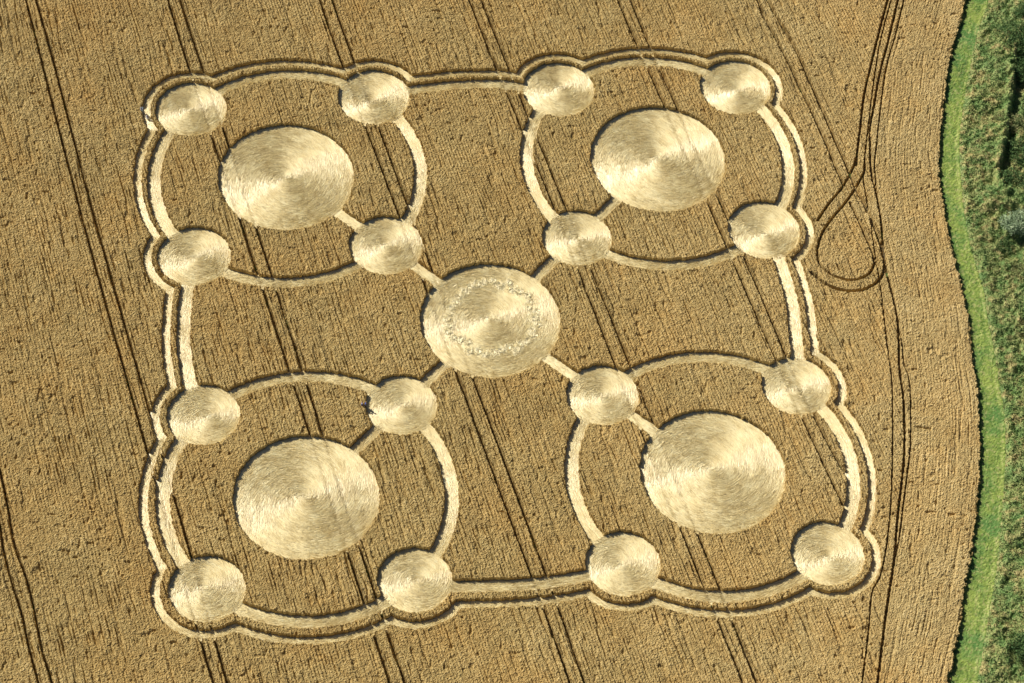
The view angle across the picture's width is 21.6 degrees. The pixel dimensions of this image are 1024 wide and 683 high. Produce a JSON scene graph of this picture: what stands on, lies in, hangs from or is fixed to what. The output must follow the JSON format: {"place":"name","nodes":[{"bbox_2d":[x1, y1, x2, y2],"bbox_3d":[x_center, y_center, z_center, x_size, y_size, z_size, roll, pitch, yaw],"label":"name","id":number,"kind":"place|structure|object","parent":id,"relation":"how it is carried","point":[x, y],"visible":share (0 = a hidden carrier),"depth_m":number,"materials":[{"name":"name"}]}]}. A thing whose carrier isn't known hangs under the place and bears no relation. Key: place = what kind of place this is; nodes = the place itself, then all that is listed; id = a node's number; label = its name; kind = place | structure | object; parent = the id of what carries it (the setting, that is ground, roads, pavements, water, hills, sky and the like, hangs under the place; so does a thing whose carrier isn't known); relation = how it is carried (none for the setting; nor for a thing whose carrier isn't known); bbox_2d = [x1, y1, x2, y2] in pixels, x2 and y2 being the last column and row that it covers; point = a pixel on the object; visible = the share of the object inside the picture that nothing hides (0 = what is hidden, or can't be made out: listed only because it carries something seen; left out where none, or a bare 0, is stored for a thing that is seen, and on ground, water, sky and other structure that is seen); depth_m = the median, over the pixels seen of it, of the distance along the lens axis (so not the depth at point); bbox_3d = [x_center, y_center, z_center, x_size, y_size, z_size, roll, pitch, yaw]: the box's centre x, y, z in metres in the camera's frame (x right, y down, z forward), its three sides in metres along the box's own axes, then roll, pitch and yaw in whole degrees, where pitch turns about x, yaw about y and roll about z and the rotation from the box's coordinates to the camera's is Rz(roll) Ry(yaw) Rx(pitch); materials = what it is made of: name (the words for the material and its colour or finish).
{"place":"outdoors","nodes":[
{"label":"outdoors","id":0,"kind":"place"},
{"bbox_2d":[147,127,178,238],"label":"path","id":1,"kind":"structure","parent":0,"point":[162,218],"depth_m":463.53,"materials":[{"name":"plant"}]},
{"bbox_2d":[155,436,189,567],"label":"path","id":2,"kind":"structure","parent":0,"point":[167,531],"depth_m":426.62,"materials":[{"name":"plant"}]},
{"bbox_2d":[176,283,197,390],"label":"path","id":3,"kind":"structure","parent":0,"point":[184,351],"depth_m":445.27,"materials":[{"name":"plant"}]},
{"bbox_2d":[215,71,348,96],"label":"path","id":4,"kind":"structure","parent":0,"point":[256,78],"depth_m":479.07,"materials":[{"name":"plant"}]},
{"bbox_2d":[218,262,363,289],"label":"path","id":5,"kind":"structure","parent":0,"point":[332,276],"depth_m":453.29,"materials":[{"name":"plant"}]},
{"bbox_2d":[226,371,374,399],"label":"path","id":6,"kind":"structure","parent":0,"point":[290,377],"depth_m":441.64,"materials":[{"name":"plant"}]},
{"bbox_2d":[232,596,392,629],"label":"path","id":7,"kind":"structure","parent":0,"point":[381,604],"depth_m":416.05,"materials":[{"name":"plant"}]},
{"bbox_2d":[332,208,362,230],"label":"path","id":8,"kind":"structure","parent":0,"point":[343,216],"depth_m":461.34,"materials":[{"name":"plant"}]},
{"bbox_2d":[347,424,383,455],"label":"path","id":9,"kind":"structure","parent":0,"point":[366,439],"depth_m":435.61,"materials":[{"name":"plant"}]},
{"bbox_2d":[392,114,427,226],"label":"path","id":10,"kind":"structure","parent":0,"point":[418,195],"depth_m":468.26,"materials":[{"name":"plant"}]},
{"bbox_2d":[409,262,441,286],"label":"path","id":11,"kind":"structure","parent":0,"point":[426,274],"depth_m":455.48,"materials":[{"name":"plant"}]},
{"bbox_2d":[420,361,451,387],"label":"path","id":12,"kind":"structure","parent":0,"point":[434,374],"depth_m":443.74,"materials":[{"name":"plant"}]},
{"bbox_2d":[419,424,459,558],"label":"path","id":13,"kind":"structure","parent":0,"point":[443,539],"depth_m":430.66,"materials":[{"name":"plant"}]},
{"bbox_2d":[405,80,525,94],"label":"path","id":14,"kind":"structure","parent":0,"point":[471,84],"depth_m":480.24,"materials":[{"name":"plant"}]},
{"bbox_2d":[0,0,968,682],"bbox_3d":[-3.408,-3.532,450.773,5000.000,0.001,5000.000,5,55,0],"label":"ground","id":15,"kind":"structure","parent":0,"point":[472,380],"depth_m":451.19,"materials":[{"name":"brown soil"},{"name":"soil"}]},
{"bbox_2d":[155,82,226,135],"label":"flattened circle","id":16,"kind":"object","parent":15,"relation":"on","point":[193,109],"visible":1,"depth_m":473.63,"materials":[{"name":"plant"}]},
{"bbox_2d":[157,228,230,285],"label":"flattened circle","id":17,"kind":"object","parent":15,"relation":"on","point":[193,256],"visible":1,"depth_m":455.05,"materials":[{"name":"plant"}]},
{"bbox_2d":[166,385,240,444],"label":"flattened circle","id":18,"kind":"object","parent":15,"relation":"on","point":[204,415],"visible":1,"depth_m":436.62,"materials":[{"name":"plant"}]},
{"bbox_2d":[167,556,245,624],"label":"flattened circle","id":19,"kind":"object","parent":15,"relation":"on","point":[208,589],"visible":1,"depth_m":418.01,"materials":[{"name":"plant"}]},
{"bbox_2d":[218,125,353,230],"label":"flattened circle","id":20,"kind":"object","parent":15,"relation":"on","point":[285,178],"visible":1,"depth_m":465.90,"materials":[{"name":"plant"}]},
{"bbox_2d":[232,435,379,560],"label":"flattened circle","id":21,"kind":"object","parent":15,"relation":"on","point":[303,498],"visible":1,"depth_m":428.54,"materials":[{"name":"plant"}]},
{"bbox_2d":[338,70,410,126],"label":"flattened circle","id":22,"kind":"object","parent":15,"relation":"on","point":[373,97],"visible":1,"depth_m":477.43,"materials":[{"name":"plant"}]},
{"bbox_2d":[349,217,424,275],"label":"flattened circle","id":23,"kind":"object","parent":15,"relation":"on","point":[385,246],"visible":1,"depth_m":458.51,"materials":[{"name":"plant"}]},
{"bbox_2d":[365,376,437,434],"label":"flattened circle","id":24,"kind":"object","parent":15,"relation":"on","point":[400,405],"visible":1,"depth_m":439.75,"materials":[{"name":"plant"}]},
{"bbox_2d":[376,548,453,612],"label":"flattened circle","id":25,"kind":"object","parent":15,"relation":"on","point":[416,580],"visible":1,"depth_m":420.86,"materials":[{"name":"plant"}]},
{"bbox_2d":[420,264,560,377],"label":"flattened circle","id":26,"kind":"object","parent":15,"relation":"on","point":[490,321],"visible":1,"depth_m":450.51,"materials":[{"name":"plant"}]},
{"bbox_2d":[523,63,594,116],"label":"flattened circle","id":27,"kind":"object","parent":15,"relation":"on","point":[558,90],"visible":1,"depth_m":480.74,"materials":[{"name":"plant"}]},
{"bbox_2d":[542,211,611,267],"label":"flattened circle","id":28,"kind":"object","parent":15,"relation":"on","point":[576,238],"visible":1,"depth_m":461.56,"materials":[{"name":"plant"}]},
{"bbox_2d":[566,366,639,425],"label":"flattened circle","id":29,"kind":"object","parent":15,"relation":"on","point":[601,395],"visible":1,"depth_m":442.97,"materials":[{"name":"plant"}]},
{"bbox_2d":[585,532,660,596],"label":"flattened circle","id":30,"kind":"object","parent":15,"relation":"on","point":[620,564],"visible":1,"depth_m":424.56,"materials":[{"name":"plant"}]},
{"bbox_2d":[590,108,725,212],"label":"flattened circle","id":31,"kind":"object","parent":15,"relation":"on","point":[662,160],"visible":1,"depth_m":472.60,"materials":[{"name":"plant"}]},
{"bbox_2d":[639,411,785,534],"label":"flattened circle","id":32,"kind":"object","parent":15,"relation":"on","point":[712,472],"visible":1,"depth_m":435.39,"materials":[{"name":"plant"}]},
{"bbox_2d":[700,61,770,114],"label":"flattened circle","id":33,"kind":"object","parent":15,"relation":"on","point":[735,87],"visible":1,"depth_m":483.21,"materials":[{"name":"plant"}]},
{"bbox_2d":[728,202,799,259],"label":"flattened circle","id":34,"kind":"object","parent":15,"relation":"on","point":[763,230],"visible":1,"depth_m":464.73,"materials":[{"name":"plant"}]},
{"bbox_2d":[761,357,831,417],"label":"flattened circle","id":35,"kind":"object","parent":15,"relation":"on","point":[802,387],"visible":1,"depth_m":446.09,"materials":[{"name":"plant"}]},
{"bbox_2d":[790,522,864,585],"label":"flattened circle","id":36,"kind":"object","parent":15,"relation":"on","point":[825,553],"visible":1,"depth_m":427.63,"materials":[{"name":"plant"}]},
{"bbox_2d":[959,0,1023,682],"bbox_3d":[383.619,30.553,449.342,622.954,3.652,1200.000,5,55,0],"label":"rough scrub","id":37,"kind":"object","parent":15,"relation":"on","point":[990,196],"visible":1,"depth_m":463.37,"materials":[{"name":"green plant"}]},
{"bbox_2d":[991,110,1017,135],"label":"bush","id":38,"kind":"object","parent":15,"relation":"on","point":[1011,127],"visible":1,"depth_m":480.59,"materials":[{"name":"green plant"}]},
{"bbox_2d":[994,234,1015,253],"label":"bush","id":39,"kind":"object","parent":15,"relation":"on","point":[1005,244],"visible":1,"depth_m":464.59,"materials":[{"name":"green plant"}]},
{"bbox_2d":[992,16,1023,54],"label":"bush","id":40,"kind":"object","parent":15,"relation":"on","point":[1018,38],"visible":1,"depth_m":491.59,"materials":[{"name":"green plant"}]},
{"bbox_2d":[998,206,1023,236],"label":"bush","id":41,"kind":"object","parent":15,"relation":"on","point":[1016,224],"visible":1,"depth_m":464.77,"materials":[{"name":"green plant"}]},
{"bbox_2d":[1000,165,1023,188],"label":"bush","id":42,"kind":"object","parent":15,"relation":"on","point":[1008,181],"visible":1,"depth_m":472.45,"materials":[{"name":"green plant"}]},
{"bbox_2d":[1006,137,1023,165],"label":"bush","id":43,"kind":"object","parent":15,"relation":"on","point":[1012,147],"visible":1,"depth_m":476.06,"materials":[{"name":"green plant"}]},
{"bbox_2d":[1008,631,1023,661],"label":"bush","id":44,"kind":"object","parent":15,"relation":"on","point":[1020,649],"visible":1,"depth_m":418.00,"materials":[{"name":"green plant"}]},
{"bbox_2d":[1009,261,1023,277],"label":"bush","id":45,"kind":"object","parent":15,"relation":"on","point":[1018,266],"visible":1,"depth_m":461.35,"materials":[{"name":"green plant"}]},
{"bbox_2d":[1010,113,1023,129],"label":"bush","id":46,"kind":"object","parent":15,"relation":"on","point":[1020,121],"visible":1,"depth_m":480.11,"materials":[{"name":"green plant"}]},
{"bbox_2d":[1010,1,1023,16],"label":"bush","id":47,"kind":"object","parent":15,"relation":"on","point":[1021,12],"visible":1,"depth_m":495.17,"materials":[{"name":"green plant"}]},
{"bbox_2d":[1013,56,1023,83],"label":"bush","id":48,"kind":"object","parent":15,"relation":"on","point":[1019,64],"visible":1,"depth_m":486.98,"materials":[{"name":"green plant"}]},
{"bbox_2d":[0,0,981,682],"bbox_3d":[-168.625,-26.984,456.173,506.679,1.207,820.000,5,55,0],"label":"wheat field","id":49,"kind":"structure","parent":0,"point":[72,456],"depth_m":447.41,"materials":[{"name":"brown plant"}]},
{"bbox_2d":[133,48,880,644],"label":"path","id":50,"kind":"structure","parent":0,"point":[455,606],"depth_m":439.20,"materials":[{"name":"plant"}]},
{"bbox_2d":[447,570,593,592],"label":"path","id":51,"kind":"structure","parent":0,"point":[552,582],"depth_m":421.47,"materials":[{"name":"plant"}]},
{"bbox_2d":[519,109,557,222],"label":"path","id":52,"kind":"structure","parent":0,"point":[529,133],"depth_m":470.45,"materials":[{"name":"plant"}]},
{"bbox_2d":[529,256,560,282],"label":"path","id":53,"kind":"structure","parent":0,"point":[548,265],"depth_m":457.48,"materials":[{"name":"plant"}]},
{"bbox_2d":[542,354,577,380],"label":"path","id":54,"kind":"structure","parent":0,"point":[560,367],"depth_m":445.85,"materials":[{"name":"plant"}]},
{"bbox_2d":[564,416,604,544],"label":"path","id":55,"kind":"structure","parent":0,"point":[593,533],"depth_m":433.02,"materials":[{"name":"plant"}]},
{"bbox_2d":[593,197,620,221],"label":"path","id":56,"kind":"structure","parent":0,"point":[607,208],"depth_m":465.68,"materials":[{"name":"plant"}]},
{"bbox_2d":[627,411,658,436],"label":"path","id":57,"kind":"structure","parent":0,"point":[650,428],"depth_m":440.18,"materials":[{"name":"plant"}]},
{"bbox_2d":[580,57,707,78],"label":"path","id":58,"kind":"structure","parent":0,"point":[620,63],"depth_m":485.33,"materials":[{"name":"plant"}]},
{"bbox_2d":[602,246,743,270],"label":"path","id":59,"kind":"structure","parent":0,"point":[731,253],"depth_m":459.68,"materials":[{"name":"plant"}]},
{"bbox_2d":[623,352,772,381],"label":"path","id":60,"kind":"structure","parent":0,"point":[635,372],"depth_m":448.03,"materials":[{"name":"plant"}]},
{"bbox_2d":[650,570,809,605],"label":"path","id":61,"kind":"structure","parent":0,"point":[794,579],"depth_m":422.57,"materials":[{"name":"plant"}]},
{"bbox_2d":[757,105,794,209],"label":"path","id":62,"kind":"structure","parent":0,"point":[787,170],"depth_m":474.26,"materials":[{"name":"plant"}]},
{"bbox_2d":[773,254,804,360],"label":"path","id":63,"kind":"structure","parent":0,"point":[792,307],"depth_m":455.35,"materials":[{"name":"plant"}]},
{"bbox_2d":[817,404,860,533],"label":"path","id":64,"kind":"structure","parent":0,"point":[847,521],"depth_m":437.07,"materials":[{"name":"plant"}]},
{"bbox_2d":[938,0,1005,682],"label":"grass verge","id":65,"kind":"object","parent":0,"point":[975,604],"depth_m":448.31,"materials":[{"name":"green plant"}]}
]}

